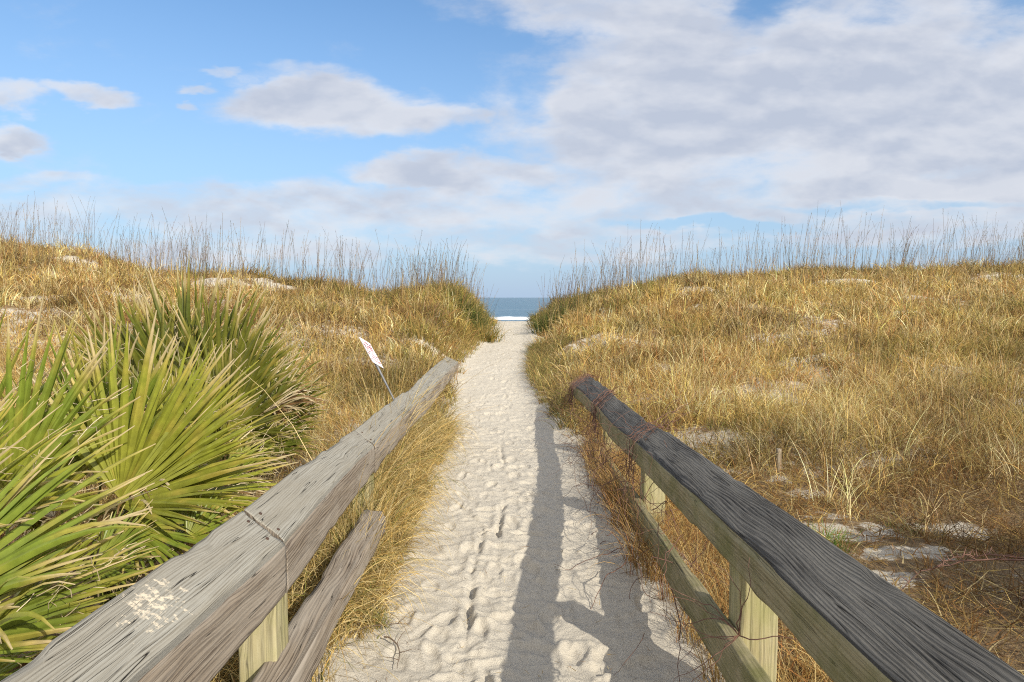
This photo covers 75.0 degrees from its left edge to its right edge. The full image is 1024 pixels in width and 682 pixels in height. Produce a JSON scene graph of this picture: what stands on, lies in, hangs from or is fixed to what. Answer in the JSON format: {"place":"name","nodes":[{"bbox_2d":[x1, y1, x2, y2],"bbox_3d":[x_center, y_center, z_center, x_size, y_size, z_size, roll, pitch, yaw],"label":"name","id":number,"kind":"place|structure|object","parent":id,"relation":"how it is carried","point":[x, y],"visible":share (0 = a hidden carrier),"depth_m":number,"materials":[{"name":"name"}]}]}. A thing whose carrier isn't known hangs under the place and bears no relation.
{"place":"outdoors","nodes":[
{"label":"outdoors","id":0,"kind":"place"},
{"bbox_2d":[422,313,493,432],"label":"path edge grass","id":1,"kind":"structure","parent":0,"point":[453,393],"depth_m":12.88,"materials":[{"name":"yellow plant"}]},
{"bbox_2d":[0,255,1023,681],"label":"dune ground","id":2,"kind":"structure","parent":0,"point":[908,571],"depth_m":4.77,"materials":[{"name":"beige sand"}]},
{"bbox_2d":[0,293,162,680],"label":"palmetto","id":3,"kind":"object","parent":2,"relation":"on","point":[35,611],"visible":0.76,"depth_m":1.90,"materials":[{"name":"green plant"}]},
{"bbox_2d":[0,310,297,608],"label":"palmetto","id":4,"kind":"object","parent":2,"relation":"on","point":[196,484],"visible":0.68,"depth_m":2.89,"materials":[{"name":"green plant"}]},
{"bbox_2d":[0,441,338,681],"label":"leaf litter","id":5,"kind":"object","parent":2,"relation":"on","point":[188,543],"visible":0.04,"depth_m":3.94,"materials":[{"name":"brown plant"}]},
{"bbox_2d":[36,258,330,466],"bbox_3d":[-2.357,0.251,4.782,2.198,1.784,1.846,0,4,0],"label":"palmetto","id":6,"kind":"object","parent":2,"relation":"on","point":[259,376],"visible":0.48,"depth_m":4.60,"materials":[{"name":"green plant"}]},
{"bbox_2d":[0,356,458,681],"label":"railing","id":7,"kind":"object","parent":2,"relation":"on","point":[205,609],"visible":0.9,"depth_m":2.15,"materials":[{"name":"grey wood"}]},
{"bbox_2d":[228,324,331,492],"bbox_3d":[-1.850,0.494,5.297,1.522,1.241,3.129,-3,5,-37],"label":"palmetto","id":8,"kind":"object","parent":2,"relation":"on","point":[289,442],"visible":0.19,"depth_m":4.96,"materials":[{"name":"green plant"}]},
{"bbox_2d":[210,392,482,681],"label":"straw grass","id":9,"kind":"structure","parent":2,"relation":"on","point":[370,589],"depth_m":3.66,"materials":[{"name":"yellow plant"}]},
{"bbox_2d":[235,324,493,524],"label":"straw grass","id":10,"kind":"structure","parent":2,"relation":"on","point":[394,451],"depth_m":5.20,"materials":[{"name":"yellow plant"}]},
{"bbox_2d":[359,337,393,399],"bbox_3d":[-1.423,0.549,7.673,0.653,1.204,0.112,0,4,6],"label":"sign","id":11,"kind":"object","parent":2,"relation":"on","point":[371,353],"visible":0.96,"depth_m":7.66,"materials":[{"name":"white metal"}]},
{"bbox_2d":[366,308,471,358],"bbox_3d":[-1.932,-0.121,13.266,2.422,1.070,2.048,0,4,0],"label":"grass tuft","id":12,"kind":"object","parent":2,"relation":"on","point":[427,338],"visible":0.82,"depth_m":13.13,"materials":[{"name":"yellow plant"}]},
{"bbox_2d":[378,294,460,341],"bbox_3d":[-2.028,-0.500,14.419,2.152,1.176,1.789,-3,5,-40],"label":"grass tuft","id":13,"kind":"object","parent":2,"relation":"on","point":[431,311],"visible":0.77,"depth_m":14.38,"materials":[{"name":"yellow plant"}]},
{"bbox_2d":[411,276,482,321],"bbox_3d":[-1.719,-1.145,18.500,2.231,1.414,2.445,0,4,0],"label":"grass tuft","id":14,"kind":"object","parent":2,"relation":"on","point":[458,292],"visible":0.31,"depth_m":18.36,"materials":[{"name":"plant"}]},
{"bbox_2d":[447,282,495,326],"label":"grass tuft","id":15,"kind":"object","parent":2,"relation":"on","point":[484,306],"visible":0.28,"depth_m":19.44,"materials":[{"name":"plant"}]},
{"bbox_2d":[0,230,1023,394],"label":"dune grass","id":16,"kind":"structure","parent":2,"relation":"on","point":[285,304],"depth_m":13.93,"materials":[{"name":"plant"}]},
{"bbox_2d":[0,312,1023,552],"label":"dune grass","id":17,"kind":"structure","parent":2,"relation":"on","point":[878,384],"depth_m":7.37,"materials":[{"name":"yellow plant"}]},
{"bbox_2d":[0,192,1023,331],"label":"sea oats","id":18,"kind":"object","parent":2,"relation":"on","point":[603,287],"visible":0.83,"depth_m":18.90,"materials":[{"name":"beige plant"}]},
{"bbox_2d":[0,231,1023,475],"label":"tall stalks","id":19,"kind":"object","parent":2,"relation":"on","point":[582,313],"visible":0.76,"depth_m":12.55,"materials":[{"name":"beige plant"}]},
{"bbox_2d":[0,253,1023,541],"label":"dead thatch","id":20,"kind":"object","parent":2,"relation":"on","point":[578,361],"visible":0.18,"depth_m":11.96,"materials":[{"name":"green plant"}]},
{"bbox_2d":[525,302,579,334],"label":"grass tuft","id":21,"kind":"object","parent":2,"relation":"on","point":[545,322],"visible":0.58,"depth_m":18.32,"materials":[{"name":"green plant"}]},
{"bbox_2d":[517,329,607,429],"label":"path edge grass","id":22,"kind":"structure","parent":2,"relation":"on","point":[531,368],"depth_m":10.74,"materials":[{"name":"plant"}]},
{"bbox_2d":[533,289,609,320],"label":"grass tuft","id":23,"kind":"object","parent":2,"relation":"on","point":[571,302],"visible":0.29,"depth_m":19.30,"materials":[{"name":"plant"}]},
{"bbox_2d":[776,448,781,472],"bbox_3d":[2.276,1.092,5.685,0.047,0.352,0.045,0,4,0],"label":"wooden stake","id":24,"kind":"object","parent":2,"relation":"on","point":[779,457],"visible":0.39,"depth_m":5.66,"materials":[{"name":"beige wood"}]},
{"bbox_2d":[571,375,1023,681],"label":"railing","id":25,"kind":"object","parent":2,"relation":"on","point":[843,616],"visible":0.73,"depth_m":2.11,"materials":[{"name":"grey wood"}]},
{"bbox_2d":[535,358,623,429],"bbox_3d":[0.850,0.702,8.278,1.180,1.026,1.860,0,4,0],"label":"vine","id":26,"kind":"object","parent":25,"relation":"attached to","point":[571,391],"visible":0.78,"depth_m":8.14,"materials":[{"name":"brown plant"}]},
{"bbox_2d":[549,382,661,454],"bbox_3d":[0.894,0.707,6.125,1.082,0.701,1.611,0,4,7],"label":"vine","id":27,"kind":"object","parent":25,"relation":"attached to","point":[595,411],"visible":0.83,"depth_m":6.14,"materials":[{"name":"brown plant"}]},
{"bbox_2d":[538,377,727,681],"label":"vine tangle","id":28,"kind":"object","parent":25,"relation":"attached to","point":[645,499],"visible":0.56,"depth_m":4.05,"materials":[{"name":"brown plant"}]},
{"bbox_2d":[573,382,720,539],"bbox_3d":[0.874,0.746,4.437,1.000,1.036,1.175,0,4,0],"label":"vine","id":29,"kind":"object","parent":25,"relation":"attached to","point":[632,452],"visible":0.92,"depth_m":4.30,"materials":[{"name":"brown plant"}]},
{"bbox_2d":[652,557,796,681],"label":"dead stem","id":30,"kind":"object","parent":25,"relation":"attached to","point":[732,627],"visible":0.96,"depth_m":2.11,"materials":[{"name":"brown plant"}]},
{"bbox_2d":[619,422,1023,681],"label":"leaf litter","id":31,"kind":"object","parent":2,"relation":"on","point":[885,536],"visible":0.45,"depth_m":4.56,"materials":[{"name":"brown plant"}]},
{"bbox_2d":[644,378,1023,672],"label":"dead brush","id":32,"kind":"object","parent":2,"relation":"on","point":[969,542],"visible":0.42,"depth_m":4.78,"materials":[{"name":"brown plant"}]},
{"bbox_2d":[810,519,870,555],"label":"grass tuft","id":33,"kind":"object","parent":2,"relation":"on","point":[835,543],"visible":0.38,"depth_m":4.09,"materials":[{"name":"green plant"}]},
{"bbox_2d":[703,448,1023,666],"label":"stubble","id":34,"kind":"object","parent":2,"relation":"on","point":[949,541],"visible":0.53,"depth_m":4.41,"materials":[{"name":"brown plant"}]},
{"bbox_2d":[871,515,935,537],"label":"grass tuft","id":35,"kind":"object","parent":2,"relation":"on","point":[897,525],"visible":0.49,"depth_m":4.44,"materials":[{"name":"plant"}]},
{"bbox_2d":[899,547,1023,600],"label":"bramble","id":36,"kind":"object","parent":2,"relation":"on","point":[985,555],"visible":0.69,"depth_m":3.28,"materials":[{"name":"brown plant"}]},
{"bbox_2d":[0,0,1023,297],"label":"sky","id":37,"kind":"structure","parent":0,"point":[529,134],"materials":[{"name":"blue"}]},
{"bbox_2d":[478,298,554,320],"bbox_3d":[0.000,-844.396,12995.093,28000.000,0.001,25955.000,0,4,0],"label":"sea","id":38,"kind":"structure","parent":0,"point":[517,307],"depth_m":214.59,"materials":[{"name":"liquid"}]},
{"bbox_2d":[492,316,529,319],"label":"surf","id":39,"kind":"structure","parent":38,"relation":"on","point":[511,318],"depth_m":87.32,"materials":[{"name":"white liquid"}]},
{"bbox_2d":[310,321,724,681],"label":"sand path","id":40,"kind":"structure","parent":0,"point":[534,642],"depth_m":3.71,"materials":[{"name":"beige sand"}]},
{"bbox_2d":[359,601,395,629],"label":"grass tuft","id":41,"kind":"object","parent":40,"relation":"on","point":[378,617],"visible":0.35,"depth_m":3.19,"materials":[{"name":"plant"}]},
{"bbox_2d":[355,613,409,632],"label":"twig","id":42,"kind":"object","parent":40,"relation":"on","point":[381,625],"visible":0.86,"depth_m":3.08,"materials":[{"name":"brown wood"}]},
{"bbox_2d":[384,630,418,666],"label":"twig","id":43,"kind":"object","parent":40,"relation":"on","point":[397,646],"visible":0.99,"depth_m":2.98,"materials":[{"name":"brown wood"}]},
{"bbox_2d":[420,295,490,347],"bbox_3d":[-1.307,-0.478,15.811,1.656,1.274,1.576,-3,5,-40],"label":"grass tuft","id":44,"kind":"object","parent":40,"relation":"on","point":[467,331],"visible":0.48,"depth_m":15.69,"materials":[{"name":"plant"}]},
{"bbox_2d":[431,281,497,331],"bbox_3d":[-1.229,-0.893,17.922,1.960,1.615,1.948,-2,4,-33],"label":"grass tuft","id":45,"kind":"object","parent":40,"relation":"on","point":[472,317],"visible":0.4,"depth_m":17.87,"materials":[{"name":"plant"}]},
{"bbox_2d":[457,316,506,342],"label":"grass tuft","id":46,"kind":"object","parent":40,"relation":"on","point":[491,337],"visible":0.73,"depth_m":16.92,"materials":[{"name":"yellow plant"}]},
{"bbox_2d":[319,333,709,681],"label":"debris","id":47,"kind":"object","parent":40,"relation":"on","point":[514,552],"visible":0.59,"depth_m":3.74,"materials":[{"name":"brown plant"}]},
{"bbox_2d":[554,406,833,681],"bbox_3d":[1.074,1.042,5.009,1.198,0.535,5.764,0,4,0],"label":"straw grass","id":48,"kind":"structure","parent":0,"point":[808,671],"depth_m":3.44,"materials":[{"name":"yellow plant"}]}
]}

